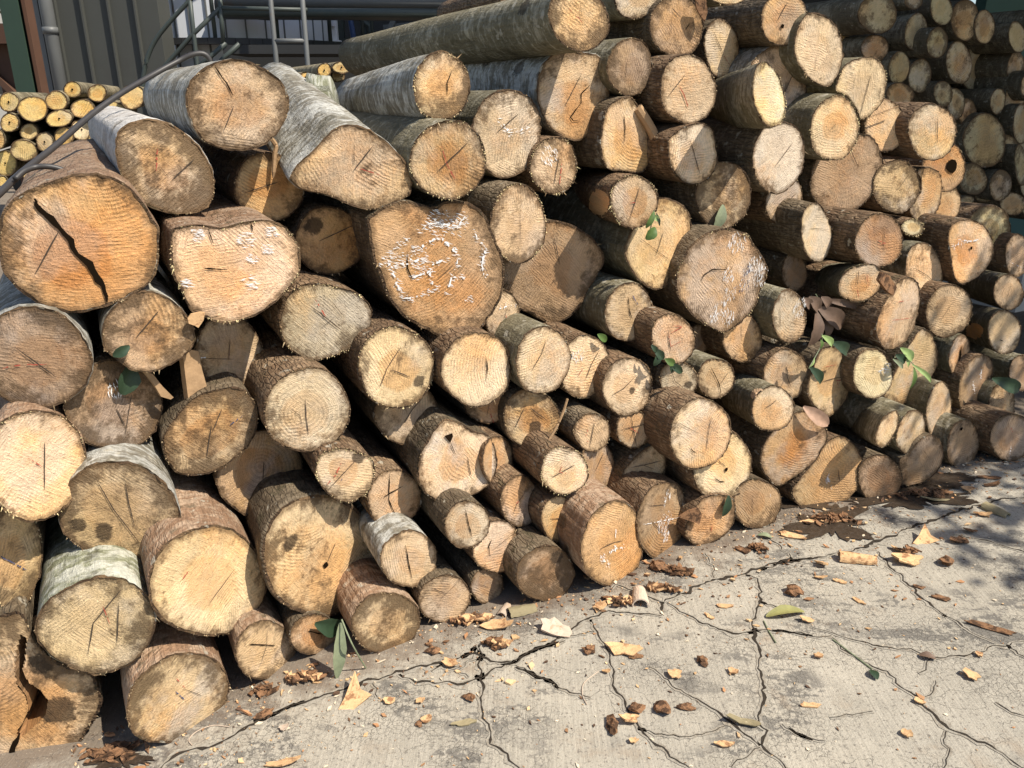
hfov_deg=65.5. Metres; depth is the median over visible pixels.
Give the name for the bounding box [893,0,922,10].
cut log
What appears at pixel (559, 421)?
bark strip
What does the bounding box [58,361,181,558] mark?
cut log
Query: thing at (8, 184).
steel rod
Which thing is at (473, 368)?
cut log
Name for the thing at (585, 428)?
cut log
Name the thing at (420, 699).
wood chip
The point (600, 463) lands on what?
cut log
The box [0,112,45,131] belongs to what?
cut log
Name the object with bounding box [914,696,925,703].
wood chip
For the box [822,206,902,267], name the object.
cut log
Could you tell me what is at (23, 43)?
steel column
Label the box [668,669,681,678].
wood chip
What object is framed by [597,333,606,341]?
leaf
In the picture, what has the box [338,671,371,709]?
wood chip
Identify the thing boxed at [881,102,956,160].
cut log
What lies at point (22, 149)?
cut log
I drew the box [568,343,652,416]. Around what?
cut log
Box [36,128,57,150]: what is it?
cut log
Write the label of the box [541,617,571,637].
wood chip
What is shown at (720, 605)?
wood splinter
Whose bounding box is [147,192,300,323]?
cut log
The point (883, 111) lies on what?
twig
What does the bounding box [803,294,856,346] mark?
dry leaf clump
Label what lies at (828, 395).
cut log
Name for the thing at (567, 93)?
cut log
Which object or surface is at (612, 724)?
bark lump
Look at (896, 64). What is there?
cut log
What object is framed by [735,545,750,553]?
wood splinter
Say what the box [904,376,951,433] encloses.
cut log
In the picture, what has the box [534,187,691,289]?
cut log
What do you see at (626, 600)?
bark heap
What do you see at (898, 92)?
cut log
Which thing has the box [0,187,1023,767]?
ground
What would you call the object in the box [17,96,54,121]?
cut log
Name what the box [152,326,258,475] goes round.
cut log
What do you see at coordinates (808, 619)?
wood chip
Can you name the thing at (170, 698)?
cut log
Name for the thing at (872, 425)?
cut log
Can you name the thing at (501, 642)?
bark heap
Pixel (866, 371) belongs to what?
cut log
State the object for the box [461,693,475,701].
wood chip
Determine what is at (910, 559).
wood chip
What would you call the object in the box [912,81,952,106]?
cut log
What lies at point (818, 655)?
wood chip
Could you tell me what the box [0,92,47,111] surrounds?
cut log
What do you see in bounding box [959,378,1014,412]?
cut log
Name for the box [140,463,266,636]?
cut log
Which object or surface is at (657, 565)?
bark lump
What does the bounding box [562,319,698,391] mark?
cut log
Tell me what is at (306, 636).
cut log
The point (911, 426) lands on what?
cut log
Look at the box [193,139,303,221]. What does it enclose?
cut log
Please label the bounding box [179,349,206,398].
plank
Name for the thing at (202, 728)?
straw
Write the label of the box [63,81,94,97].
cut log
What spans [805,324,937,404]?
cut log
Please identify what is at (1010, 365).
cut log
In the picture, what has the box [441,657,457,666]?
wood chip
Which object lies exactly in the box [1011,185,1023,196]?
cut log
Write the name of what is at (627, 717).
wood chip
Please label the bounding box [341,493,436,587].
cut log
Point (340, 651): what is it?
leaf
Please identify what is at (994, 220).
cut log
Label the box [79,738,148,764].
bark heap
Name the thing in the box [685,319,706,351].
cut log
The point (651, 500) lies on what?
cut log
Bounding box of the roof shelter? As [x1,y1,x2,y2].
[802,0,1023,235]
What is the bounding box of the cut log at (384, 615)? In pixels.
[288,501,420,652]
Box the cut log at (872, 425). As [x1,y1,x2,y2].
[848,405,899,447]
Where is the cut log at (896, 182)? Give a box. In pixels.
[811,158,920,213]
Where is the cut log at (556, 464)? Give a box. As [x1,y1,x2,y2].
[488,423,588,495]
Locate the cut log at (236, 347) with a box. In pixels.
[158,264,263,388]
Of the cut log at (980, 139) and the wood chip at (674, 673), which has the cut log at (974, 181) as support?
the cut log at (980, 139)
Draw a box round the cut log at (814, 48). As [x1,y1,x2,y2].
[752,12,843,86]
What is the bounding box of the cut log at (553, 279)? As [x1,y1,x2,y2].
[503,219,604,322]
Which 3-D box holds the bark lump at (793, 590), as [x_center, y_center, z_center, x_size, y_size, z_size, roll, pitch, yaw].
[0.902,0.657,2.539,0.059,0.026,0.056,12,23,30]
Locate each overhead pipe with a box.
[214,0,426,20]
[216,0,446,7]
[217,8,437,17]
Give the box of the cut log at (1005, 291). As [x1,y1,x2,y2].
[948,270,1023,310]
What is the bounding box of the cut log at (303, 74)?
[298,72,308,77]
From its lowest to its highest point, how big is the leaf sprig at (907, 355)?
0.186 m
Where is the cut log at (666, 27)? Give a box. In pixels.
[604,0,703,55]
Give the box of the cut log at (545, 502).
[506,461,565,542]
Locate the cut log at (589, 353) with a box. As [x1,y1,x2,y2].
[520,310,609,398]
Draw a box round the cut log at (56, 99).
[45,90,88,109]
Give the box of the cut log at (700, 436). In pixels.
[619,384,731,469]
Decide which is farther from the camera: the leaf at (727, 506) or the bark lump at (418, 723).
the leaf at (727, 506)
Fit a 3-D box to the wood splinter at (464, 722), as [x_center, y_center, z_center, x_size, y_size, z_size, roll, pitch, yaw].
[-0.123,0.857,2.018,0.068,0.007,0.020,-4,20,-12]
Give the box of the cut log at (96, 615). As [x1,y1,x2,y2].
[34,462,158,675]
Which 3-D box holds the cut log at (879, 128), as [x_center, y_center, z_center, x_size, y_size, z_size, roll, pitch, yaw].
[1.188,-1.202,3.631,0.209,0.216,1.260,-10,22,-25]
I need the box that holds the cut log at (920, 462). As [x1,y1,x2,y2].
[826,420,943,485]
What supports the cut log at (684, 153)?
on the cut log at (727, 185)
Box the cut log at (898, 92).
[884,82,913,101]
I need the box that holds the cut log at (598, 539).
[541,478,642,585]
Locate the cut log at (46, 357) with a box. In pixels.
[0,273,93,409]
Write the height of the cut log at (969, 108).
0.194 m
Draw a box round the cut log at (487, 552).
[446,494,517,573]
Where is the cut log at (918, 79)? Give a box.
[902,58,931,92]
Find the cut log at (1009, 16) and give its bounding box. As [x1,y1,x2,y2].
[991,10,1023,26]
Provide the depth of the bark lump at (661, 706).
2.05 m
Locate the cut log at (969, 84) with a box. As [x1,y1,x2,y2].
[950,49,979,88]
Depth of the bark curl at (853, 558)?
2.70 m
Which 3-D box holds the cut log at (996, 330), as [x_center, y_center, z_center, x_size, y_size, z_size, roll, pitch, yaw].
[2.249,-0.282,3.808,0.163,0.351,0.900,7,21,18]
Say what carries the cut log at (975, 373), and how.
on the cut log at (1000, 433)
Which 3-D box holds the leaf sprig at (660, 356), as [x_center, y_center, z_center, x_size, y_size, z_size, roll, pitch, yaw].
[0.501,-0.080,2.573,0.134,0.115,0.024,-8,22,-22]
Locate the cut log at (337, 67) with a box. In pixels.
[328,61,347,73]
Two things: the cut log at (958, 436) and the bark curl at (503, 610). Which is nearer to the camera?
the bark curl at (503, 610)
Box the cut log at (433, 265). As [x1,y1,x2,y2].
[304,189,504,339]
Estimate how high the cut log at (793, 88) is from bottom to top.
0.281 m
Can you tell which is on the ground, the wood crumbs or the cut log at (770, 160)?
the wood crumbs
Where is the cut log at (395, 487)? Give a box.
[347,413,421,520]
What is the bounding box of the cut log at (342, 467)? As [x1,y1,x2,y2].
[301,428,375,502]
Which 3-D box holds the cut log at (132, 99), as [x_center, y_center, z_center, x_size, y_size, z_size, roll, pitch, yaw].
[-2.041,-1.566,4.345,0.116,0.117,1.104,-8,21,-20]
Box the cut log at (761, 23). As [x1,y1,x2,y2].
[706,0,806,47]
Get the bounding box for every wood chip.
[264,755,300,766]
[278,723,288,730]
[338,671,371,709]
[383,697,394,703]
[416,697,424,702]
[420,714,431,722]
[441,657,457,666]
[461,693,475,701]
[479,617,513,629]
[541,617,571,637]
[592,601,606,609]
[605,642,642,655]
[618,713,639,722]
[629,737,638,742]
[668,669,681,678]
[714,740,734,746]
[726,713,760,726]
[728,667,738,673]
[800,615,813,622]
[813,652,822,657]
[814,560,828,564]
[814,575,827,578]
[891,553,923,565]
[901,728,912,736]
[913,524,938,543]
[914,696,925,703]
[921,496,949,500]
[961,486,974,490]
[963,527,977,531]
[963,667,980,680]
[973,511,991,515]
[975,651,982,656]
[984,480,1000,486]
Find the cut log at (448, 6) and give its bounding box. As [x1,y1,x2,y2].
[437,0,504,15]
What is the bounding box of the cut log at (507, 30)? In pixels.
[338,0,609,75]
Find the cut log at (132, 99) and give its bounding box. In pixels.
[119,85,144,109]
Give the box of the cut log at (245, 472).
[207,393,303,515]
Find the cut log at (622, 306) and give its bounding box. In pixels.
[570,271,652,341]
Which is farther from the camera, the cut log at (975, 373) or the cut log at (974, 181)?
the cut log at (974, 181)
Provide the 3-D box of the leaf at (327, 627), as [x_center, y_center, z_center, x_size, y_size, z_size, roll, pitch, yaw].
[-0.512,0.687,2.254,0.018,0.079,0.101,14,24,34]
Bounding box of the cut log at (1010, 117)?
[993,103,1023,143]
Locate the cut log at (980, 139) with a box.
[955,112,1005,167]
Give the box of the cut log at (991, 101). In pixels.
[959,88,1005,114]
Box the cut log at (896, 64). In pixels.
[881,51,909,81]
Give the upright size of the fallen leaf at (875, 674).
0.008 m
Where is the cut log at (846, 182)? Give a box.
[797,133,883,208]
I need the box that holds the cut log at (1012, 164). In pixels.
[985,144,1023,185]
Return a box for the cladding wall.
[32,0,176,269]
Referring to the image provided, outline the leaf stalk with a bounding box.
[341,619,365,668]
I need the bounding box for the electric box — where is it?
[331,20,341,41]
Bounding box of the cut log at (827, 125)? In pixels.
[783,93,859,160]
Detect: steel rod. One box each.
[0,51,212,197]
[12,163,63,180]
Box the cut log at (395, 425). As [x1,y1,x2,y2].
[320,344,437,444]
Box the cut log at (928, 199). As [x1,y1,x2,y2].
[858,165,942,218]
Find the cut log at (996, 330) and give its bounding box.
[960,304,1021,353]
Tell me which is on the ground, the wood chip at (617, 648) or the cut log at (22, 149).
the wood chip at (617, 648)
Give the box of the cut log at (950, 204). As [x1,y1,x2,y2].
[935,188,960,216]
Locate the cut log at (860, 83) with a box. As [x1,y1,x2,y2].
[806,56,886,119]
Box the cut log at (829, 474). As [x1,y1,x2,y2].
[751,431,862,505]
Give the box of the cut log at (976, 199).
[960,194,990,202]
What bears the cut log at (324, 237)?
on the cut log at (312, 314)
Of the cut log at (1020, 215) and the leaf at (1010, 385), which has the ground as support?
the cut log at (1020, 215)
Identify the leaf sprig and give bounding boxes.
[645,210,659,239]
[651,345,682,373]
[809,334,849,383]
[893,347,930,388]
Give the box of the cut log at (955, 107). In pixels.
[944,88,964,119]
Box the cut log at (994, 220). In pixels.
[956,202,1010,242]
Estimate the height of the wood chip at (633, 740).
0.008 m
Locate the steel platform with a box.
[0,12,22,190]
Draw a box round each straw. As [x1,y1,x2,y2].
[188,725,228,745]
[582,671,598,704]
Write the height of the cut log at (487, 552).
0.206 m
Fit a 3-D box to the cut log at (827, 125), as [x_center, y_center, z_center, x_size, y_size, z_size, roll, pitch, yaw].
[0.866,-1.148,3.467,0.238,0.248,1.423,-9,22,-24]
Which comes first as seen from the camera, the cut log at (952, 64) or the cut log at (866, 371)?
the cut log at (866, 371)
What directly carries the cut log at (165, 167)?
on the cut log at (223, 260)
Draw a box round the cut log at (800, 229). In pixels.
[731,198,831,261]
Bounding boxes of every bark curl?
[497,602,510,616]
[507,604,537,617]
[632,585,648,606]
[837,551,877,564]
[980,501,1010,517]
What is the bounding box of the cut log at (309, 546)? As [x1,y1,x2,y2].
[239,451,372,616]
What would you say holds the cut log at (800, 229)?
on the cut log at (786, 271)
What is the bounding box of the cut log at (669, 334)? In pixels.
[567,297,697,364]
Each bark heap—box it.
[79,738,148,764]
[248,682,279,698]
[285,669,327,684]
[449,611,495,625]
[480,635,512,650]
[601,595,637,606]
[633,580,682,592]
[661,562,694,576]
[747,541,768,550]
[802,511,861,526]
[892,487,953,499]
[895,544,921,553]
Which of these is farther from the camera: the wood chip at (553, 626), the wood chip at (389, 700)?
the wood chip at (553, 626)
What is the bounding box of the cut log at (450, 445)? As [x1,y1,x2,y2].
[320,361,497,500]
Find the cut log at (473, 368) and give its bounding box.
[330,272,510,407]
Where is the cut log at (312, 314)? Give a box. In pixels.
[259,263,372,360]
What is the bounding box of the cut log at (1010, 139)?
[999,134,1017,162]
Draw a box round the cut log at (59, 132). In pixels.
[54,124,76,144]
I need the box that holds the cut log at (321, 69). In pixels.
[292,63,330,75]
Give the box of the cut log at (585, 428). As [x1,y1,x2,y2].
[546,389,610,451]
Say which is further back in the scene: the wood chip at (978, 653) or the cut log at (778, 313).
the cut log at (778, 313)
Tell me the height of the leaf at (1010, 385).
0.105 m
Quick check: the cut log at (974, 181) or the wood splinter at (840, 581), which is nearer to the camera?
the wood splinter at (840, 581)
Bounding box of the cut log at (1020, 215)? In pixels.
[1008,210,1023,218]
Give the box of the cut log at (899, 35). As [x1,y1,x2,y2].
[849,13,927,51]
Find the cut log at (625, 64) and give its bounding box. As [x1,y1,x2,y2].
[538,37,652,96]
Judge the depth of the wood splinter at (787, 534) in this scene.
2.87 m
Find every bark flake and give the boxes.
[188,311,204,327]
[678,507,701,523]
[695,0,707,20]
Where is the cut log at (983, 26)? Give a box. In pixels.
[961,10,994,44]
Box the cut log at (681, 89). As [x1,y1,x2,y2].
[608,53,716,123]
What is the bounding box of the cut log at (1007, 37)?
[966,21,1023,53]
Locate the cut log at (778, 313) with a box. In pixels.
[750,283,806,342]
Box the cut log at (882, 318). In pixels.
[796,259,920,349]
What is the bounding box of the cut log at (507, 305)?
[482,289,520,334]
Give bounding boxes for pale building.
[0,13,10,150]
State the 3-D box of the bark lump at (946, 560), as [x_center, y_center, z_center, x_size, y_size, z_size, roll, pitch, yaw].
[1.470,0.599,2.699,0.046,0.026,0.045,-10,22,-26]
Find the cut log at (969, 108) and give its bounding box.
[955,98,976,123]
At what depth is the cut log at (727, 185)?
2.74 m
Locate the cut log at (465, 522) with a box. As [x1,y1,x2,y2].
[350,404,490,548]
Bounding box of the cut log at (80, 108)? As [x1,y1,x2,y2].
[70,99,101,117]
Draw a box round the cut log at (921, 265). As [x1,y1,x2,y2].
[824,239,943,288]
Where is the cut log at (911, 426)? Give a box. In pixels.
[829,391,925,453]
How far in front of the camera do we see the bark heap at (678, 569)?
2.64 m
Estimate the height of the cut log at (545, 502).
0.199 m
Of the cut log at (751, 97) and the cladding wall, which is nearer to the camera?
the cut log at (751, 97)
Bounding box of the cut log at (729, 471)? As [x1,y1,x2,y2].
[665,416,751,496]
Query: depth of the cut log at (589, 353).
2.54 m
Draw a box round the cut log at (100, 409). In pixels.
[63,309,162,447]
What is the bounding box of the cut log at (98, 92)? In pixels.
[87,84,120,101]
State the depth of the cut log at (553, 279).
2.59 m
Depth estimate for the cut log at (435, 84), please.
2.21 m
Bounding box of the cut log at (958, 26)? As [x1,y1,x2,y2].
[931,0,977,40]
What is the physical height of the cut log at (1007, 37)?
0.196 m
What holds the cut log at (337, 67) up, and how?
on the cut log at (337, 77)
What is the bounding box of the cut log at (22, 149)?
[10,138,42,160]
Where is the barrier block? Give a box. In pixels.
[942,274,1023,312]
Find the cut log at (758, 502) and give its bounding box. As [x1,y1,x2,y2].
[733,473,781,528]
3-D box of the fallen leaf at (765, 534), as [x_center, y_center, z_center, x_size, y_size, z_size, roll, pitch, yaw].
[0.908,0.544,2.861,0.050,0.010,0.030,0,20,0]
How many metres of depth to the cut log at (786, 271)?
3.13 m
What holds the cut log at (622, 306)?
on the cut log at (669, 334)
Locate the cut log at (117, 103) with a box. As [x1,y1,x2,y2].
[100,100,137,112]
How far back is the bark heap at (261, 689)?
2.11 m
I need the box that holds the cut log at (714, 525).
[659,472,735,544]
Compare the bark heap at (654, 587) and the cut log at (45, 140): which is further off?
the cut log at (45, 140)
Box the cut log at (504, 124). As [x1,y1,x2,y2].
[449,89,541,178]
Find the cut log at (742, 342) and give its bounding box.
[679,296,762,362]
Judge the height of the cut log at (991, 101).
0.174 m
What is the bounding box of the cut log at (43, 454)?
[0,397,86,521]
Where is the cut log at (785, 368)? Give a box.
[704,339,808,398]
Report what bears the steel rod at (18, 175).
on the cut log at (80, 232)
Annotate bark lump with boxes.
[415,720,421,726]
[424,646,440,654]
[581,644,594,654]
[606,714,618,734]
[628,653,643,658]
[628,702,645,712]
[650,559,664,570]
[653,700,670,713]
[675,702,695,710]
[697,655,707,667]
[784,584,803,595]
[938,555,953,565]
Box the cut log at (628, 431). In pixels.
[557,388,646,448]
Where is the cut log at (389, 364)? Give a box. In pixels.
[330,303,434,409]
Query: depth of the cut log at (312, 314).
2.13 m
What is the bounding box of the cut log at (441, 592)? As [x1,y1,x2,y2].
[401,531,470,622]
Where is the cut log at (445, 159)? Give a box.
[333,111,486,200]
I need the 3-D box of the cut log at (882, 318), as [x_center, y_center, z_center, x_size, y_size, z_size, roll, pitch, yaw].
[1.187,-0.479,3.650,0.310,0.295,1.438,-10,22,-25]
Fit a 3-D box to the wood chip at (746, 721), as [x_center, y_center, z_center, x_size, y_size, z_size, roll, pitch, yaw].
[0.585,0.847,2.013,0.088,0.023,0.027,5,21,13]
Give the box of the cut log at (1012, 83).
[966,70,1023,100]
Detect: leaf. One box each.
[112,345,129,357]
[118,367,140,394]
[314,618,342,637]
[333,623,346,678]
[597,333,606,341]
[714,204,726,226]
[722,495,731,515]
[758,532,771,537]
[766,605,803,616]
[803,406,828,426]
[869,670,878,679]
[919,651,935,658]
[992,377,1020,393]
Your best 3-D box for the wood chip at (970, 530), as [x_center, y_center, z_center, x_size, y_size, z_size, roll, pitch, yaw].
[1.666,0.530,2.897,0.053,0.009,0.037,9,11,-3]
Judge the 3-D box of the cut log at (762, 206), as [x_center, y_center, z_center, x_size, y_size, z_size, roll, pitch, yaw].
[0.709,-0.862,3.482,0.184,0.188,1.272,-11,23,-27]
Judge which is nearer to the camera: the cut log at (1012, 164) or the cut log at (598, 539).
the cut log at (598, 539)
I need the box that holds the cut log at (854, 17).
[804,0,896,35]
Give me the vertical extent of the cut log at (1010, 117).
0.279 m
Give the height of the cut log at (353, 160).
0.397 m
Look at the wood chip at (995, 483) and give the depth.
3.24 m
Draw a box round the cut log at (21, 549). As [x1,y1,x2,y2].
[0,506,46,606]
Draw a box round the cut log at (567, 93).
[465,52,609,140]
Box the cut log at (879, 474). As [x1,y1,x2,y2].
[827,430,902,497]
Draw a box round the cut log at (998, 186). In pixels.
[976,168,1011,200]
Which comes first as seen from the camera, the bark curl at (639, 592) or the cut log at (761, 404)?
the bark curl at (639, 592)
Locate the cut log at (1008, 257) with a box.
[986,232,1023,276]
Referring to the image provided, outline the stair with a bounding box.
[140,0,339,86]
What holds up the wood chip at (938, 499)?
on the ground
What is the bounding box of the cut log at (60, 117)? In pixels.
[46,109,79,126]
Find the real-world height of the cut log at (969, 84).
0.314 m
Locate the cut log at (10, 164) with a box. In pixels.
[0,148,30,176]
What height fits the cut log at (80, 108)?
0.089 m
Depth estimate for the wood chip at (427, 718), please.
2.02 m
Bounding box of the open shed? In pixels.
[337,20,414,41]
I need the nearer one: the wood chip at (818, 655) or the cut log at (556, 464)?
the wood chip at (818, 655)
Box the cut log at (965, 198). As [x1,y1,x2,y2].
[961,195,973,202]
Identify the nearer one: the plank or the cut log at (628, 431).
the plank
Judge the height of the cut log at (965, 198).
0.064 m
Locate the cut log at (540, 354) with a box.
[494,313,571,394]
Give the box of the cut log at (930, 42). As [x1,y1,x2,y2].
[902,27,947,58]
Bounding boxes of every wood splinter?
[253,707,274,719]
[451,718,476,726]
[704,612,714,618]
[716,603,733,608]
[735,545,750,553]
[779,531,806,539]
[800,701,820,707]
[815,518,842,522]
[833,578,846,583]
[852,597,865,604]
[913,584,925,589]
[931,593,950,601]
[950,535,968,542]
[964,619,1016,635]
[976,475,1001,479]
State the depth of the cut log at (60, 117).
3.79 m
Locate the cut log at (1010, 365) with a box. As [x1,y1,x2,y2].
[969,342,1023,391]
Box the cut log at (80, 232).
[0,138,159,312]
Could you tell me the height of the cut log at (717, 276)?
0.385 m
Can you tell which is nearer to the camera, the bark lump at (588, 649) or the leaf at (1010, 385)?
the bark lump at (588, 649)
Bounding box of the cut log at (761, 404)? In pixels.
[716,373,794,430]
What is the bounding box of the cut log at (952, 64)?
[926,41,971,83]
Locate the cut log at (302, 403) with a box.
[244,314,350,452]
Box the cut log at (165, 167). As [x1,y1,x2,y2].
[88,106,214,214]
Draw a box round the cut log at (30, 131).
[20,120,59,139]
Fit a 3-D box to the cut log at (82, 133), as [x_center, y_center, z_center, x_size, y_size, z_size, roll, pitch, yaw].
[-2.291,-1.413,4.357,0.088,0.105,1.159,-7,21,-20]
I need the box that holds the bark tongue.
[876,272,896,294]
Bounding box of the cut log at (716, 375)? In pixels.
[685,349,734,398]
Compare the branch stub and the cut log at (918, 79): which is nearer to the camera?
the branch stub
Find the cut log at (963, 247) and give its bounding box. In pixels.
[902,213,993,283]
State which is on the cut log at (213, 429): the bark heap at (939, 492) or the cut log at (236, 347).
the cut log at (236, 347)
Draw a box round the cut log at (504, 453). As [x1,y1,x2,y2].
[430,386,512,483]
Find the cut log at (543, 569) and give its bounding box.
[498,520,574,600]
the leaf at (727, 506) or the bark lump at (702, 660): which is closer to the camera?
the bark lump at (702, 660)
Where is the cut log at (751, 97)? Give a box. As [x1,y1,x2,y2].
[706,61,786,128]
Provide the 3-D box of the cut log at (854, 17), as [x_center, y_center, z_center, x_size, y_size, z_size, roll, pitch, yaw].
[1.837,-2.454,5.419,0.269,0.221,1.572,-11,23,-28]
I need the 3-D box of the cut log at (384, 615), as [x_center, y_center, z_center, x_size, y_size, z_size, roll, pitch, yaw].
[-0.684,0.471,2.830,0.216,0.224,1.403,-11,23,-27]
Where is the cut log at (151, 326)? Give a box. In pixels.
[96,270,195,373]
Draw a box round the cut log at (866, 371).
[802,327,893,398]
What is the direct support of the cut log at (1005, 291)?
on the cut log at (996, 330)
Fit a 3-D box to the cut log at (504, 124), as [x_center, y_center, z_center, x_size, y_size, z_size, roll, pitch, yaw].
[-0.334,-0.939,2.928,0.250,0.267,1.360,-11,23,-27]
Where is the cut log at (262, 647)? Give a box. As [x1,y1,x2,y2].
[228,587,294,679]
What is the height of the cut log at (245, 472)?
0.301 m
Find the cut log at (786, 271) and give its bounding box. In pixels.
[756,246,807,290]
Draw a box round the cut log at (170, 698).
[120,616,230,742]
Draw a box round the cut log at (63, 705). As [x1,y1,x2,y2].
[0,522,102,753]
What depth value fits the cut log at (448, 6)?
3.09 m
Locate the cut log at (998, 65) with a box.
[974,53,1023,77]
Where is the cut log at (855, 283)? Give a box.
[815,263,881,302]
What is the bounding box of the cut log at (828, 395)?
[762,335,848,416]
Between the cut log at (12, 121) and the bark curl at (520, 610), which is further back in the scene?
the cut log at (12, 121)
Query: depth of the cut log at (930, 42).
5.03 m
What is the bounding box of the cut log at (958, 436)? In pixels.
[928,412,979,465]
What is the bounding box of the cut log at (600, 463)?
[554,431,614,485]
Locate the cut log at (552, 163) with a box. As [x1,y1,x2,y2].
[485,135,579,194]
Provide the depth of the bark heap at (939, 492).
3.16 m
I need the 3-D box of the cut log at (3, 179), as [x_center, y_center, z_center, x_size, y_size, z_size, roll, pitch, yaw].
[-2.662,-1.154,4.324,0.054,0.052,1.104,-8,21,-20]
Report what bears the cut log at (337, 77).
on the cut log at (303, 74)
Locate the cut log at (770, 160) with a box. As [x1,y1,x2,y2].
[699,118,808,194]
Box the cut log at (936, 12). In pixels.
[897,0,952,26]
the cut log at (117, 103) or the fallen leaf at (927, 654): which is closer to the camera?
the fallen leaf at (927, 654)
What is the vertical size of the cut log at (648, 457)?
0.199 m
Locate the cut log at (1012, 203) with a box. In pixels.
[973,192,1023,215]
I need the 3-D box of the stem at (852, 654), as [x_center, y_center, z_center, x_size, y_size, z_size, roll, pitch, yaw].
[0.968,0.768,2.268,0.004,0.004,0.141,-9,22,-24]
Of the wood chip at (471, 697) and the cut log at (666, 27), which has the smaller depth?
the wood chip at (471, 697)
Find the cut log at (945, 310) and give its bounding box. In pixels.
[915,280,972,338]
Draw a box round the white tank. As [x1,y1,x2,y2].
[168,0,373,150]
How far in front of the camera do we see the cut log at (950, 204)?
3.73 m
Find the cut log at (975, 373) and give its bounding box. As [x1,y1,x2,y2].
[931,350,993,407]
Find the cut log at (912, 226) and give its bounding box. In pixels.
[857,209,924,235]
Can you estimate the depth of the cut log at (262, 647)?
2.13 m
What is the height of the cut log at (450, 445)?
0.280 m
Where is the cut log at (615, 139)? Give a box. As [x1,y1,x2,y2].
[546,96,648,173]
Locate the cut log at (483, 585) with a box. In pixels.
[413,508,503,603]
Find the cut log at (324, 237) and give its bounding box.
[277,196,360,274]
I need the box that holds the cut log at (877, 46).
[842,35,888,60]
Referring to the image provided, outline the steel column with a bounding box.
[0,0,48,93]
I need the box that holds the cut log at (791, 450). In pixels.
[694,392,827,485]
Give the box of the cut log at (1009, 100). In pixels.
[1004,90,1023,106]
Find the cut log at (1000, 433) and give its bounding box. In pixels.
[951,400,1023,461]
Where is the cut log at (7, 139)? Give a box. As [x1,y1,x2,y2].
[0,128,21,148]
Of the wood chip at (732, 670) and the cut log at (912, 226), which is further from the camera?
the cut log at (912, 226)
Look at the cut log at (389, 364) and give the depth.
2.19 m
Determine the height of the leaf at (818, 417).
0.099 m
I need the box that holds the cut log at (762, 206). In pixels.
[743,181,802,223]
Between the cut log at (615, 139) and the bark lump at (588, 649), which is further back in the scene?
the cut log at (615, 139)
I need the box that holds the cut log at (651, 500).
[602,458,683,557]
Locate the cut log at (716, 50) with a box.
[692,18,738,78]
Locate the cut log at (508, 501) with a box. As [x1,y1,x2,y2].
[477,463,534,526]
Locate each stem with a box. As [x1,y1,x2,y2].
[763,620,776,642]
[832,639,872,668]
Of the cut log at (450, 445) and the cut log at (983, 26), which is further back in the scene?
the cut log at (983, 26)
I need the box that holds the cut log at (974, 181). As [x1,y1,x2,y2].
[956,162,987,194]
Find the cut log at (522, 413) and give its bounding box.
[491,378,559,445]
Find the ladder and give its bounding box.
[268,0,309,65]
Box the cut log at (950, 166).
[882,144,965,191]
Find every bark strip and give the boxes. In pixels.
[143,372,173,398]
[270,138,277,177]
[548,398,568,439]
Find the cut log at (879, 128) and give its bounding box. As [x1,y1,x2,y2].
[858,98,901,152]
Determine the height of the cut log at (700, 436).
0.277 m
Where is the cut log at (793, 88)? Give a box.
[712,46,806,109]
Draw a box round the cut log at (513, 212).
[456,176,546,263]
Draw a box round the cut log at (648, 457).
[607,436,666,476]
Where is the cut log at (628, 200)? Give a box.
[571,171,658,228]
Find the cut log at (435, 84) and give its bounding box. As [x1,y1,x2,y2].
[337,50,470,118]
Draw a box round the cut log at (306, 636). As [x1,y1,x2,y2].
[237,511,335,654]
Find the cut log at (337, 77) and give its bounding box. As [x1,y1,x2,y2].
[329,73,344,81]
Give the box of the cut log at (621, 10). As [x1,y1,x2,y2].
[601,0,655,21]
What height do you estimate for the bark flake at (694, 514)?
0.067 m
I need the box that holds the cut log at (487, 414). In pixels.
[430,355,507,423]
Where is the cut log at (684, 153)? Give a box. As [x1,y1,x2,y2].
[578,122,717,185]
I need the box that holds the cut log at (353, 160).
[262,62,412,209]
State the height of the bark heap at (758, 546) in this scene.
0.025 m
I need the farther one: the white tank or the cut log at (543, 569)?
the white tank
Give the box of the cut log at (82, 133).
[70,118,88,139]
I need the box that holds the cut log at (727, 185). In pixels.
[577,162,751,227]
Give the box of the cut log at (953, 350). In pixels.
[933,333,970,373]
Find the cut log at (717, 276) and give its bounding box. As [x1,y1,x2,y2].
[625,221,767,332]
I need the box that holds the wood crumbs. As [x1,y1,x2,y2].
[71,452,1023,767]
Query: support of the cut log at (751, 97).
on the cut log at (770, 160)
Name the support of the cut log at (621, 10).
on the cut log at (666, 27)
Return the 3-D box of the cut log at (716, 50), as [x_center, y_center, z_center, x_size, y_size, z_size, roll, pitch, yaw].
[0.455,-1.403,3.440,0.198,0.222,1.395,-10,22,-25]
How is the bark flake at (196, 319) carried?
hanging from the cut log at (223, 260)
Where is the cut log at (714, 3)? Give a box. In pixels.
[693,0,744,7]
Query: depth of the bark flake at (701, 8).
2.60 m
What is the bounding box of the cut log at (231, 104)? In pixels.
[143,58,288,150]
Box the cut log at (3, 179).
[0,174,12,186]
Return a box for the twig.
[869,106,898,117]
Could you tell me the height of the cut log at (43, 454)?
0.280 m
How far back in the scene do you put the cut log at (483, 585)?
2.51 m
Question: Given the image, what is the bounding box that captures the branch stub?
[634,104,657,139]
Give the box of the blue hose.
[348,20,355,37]

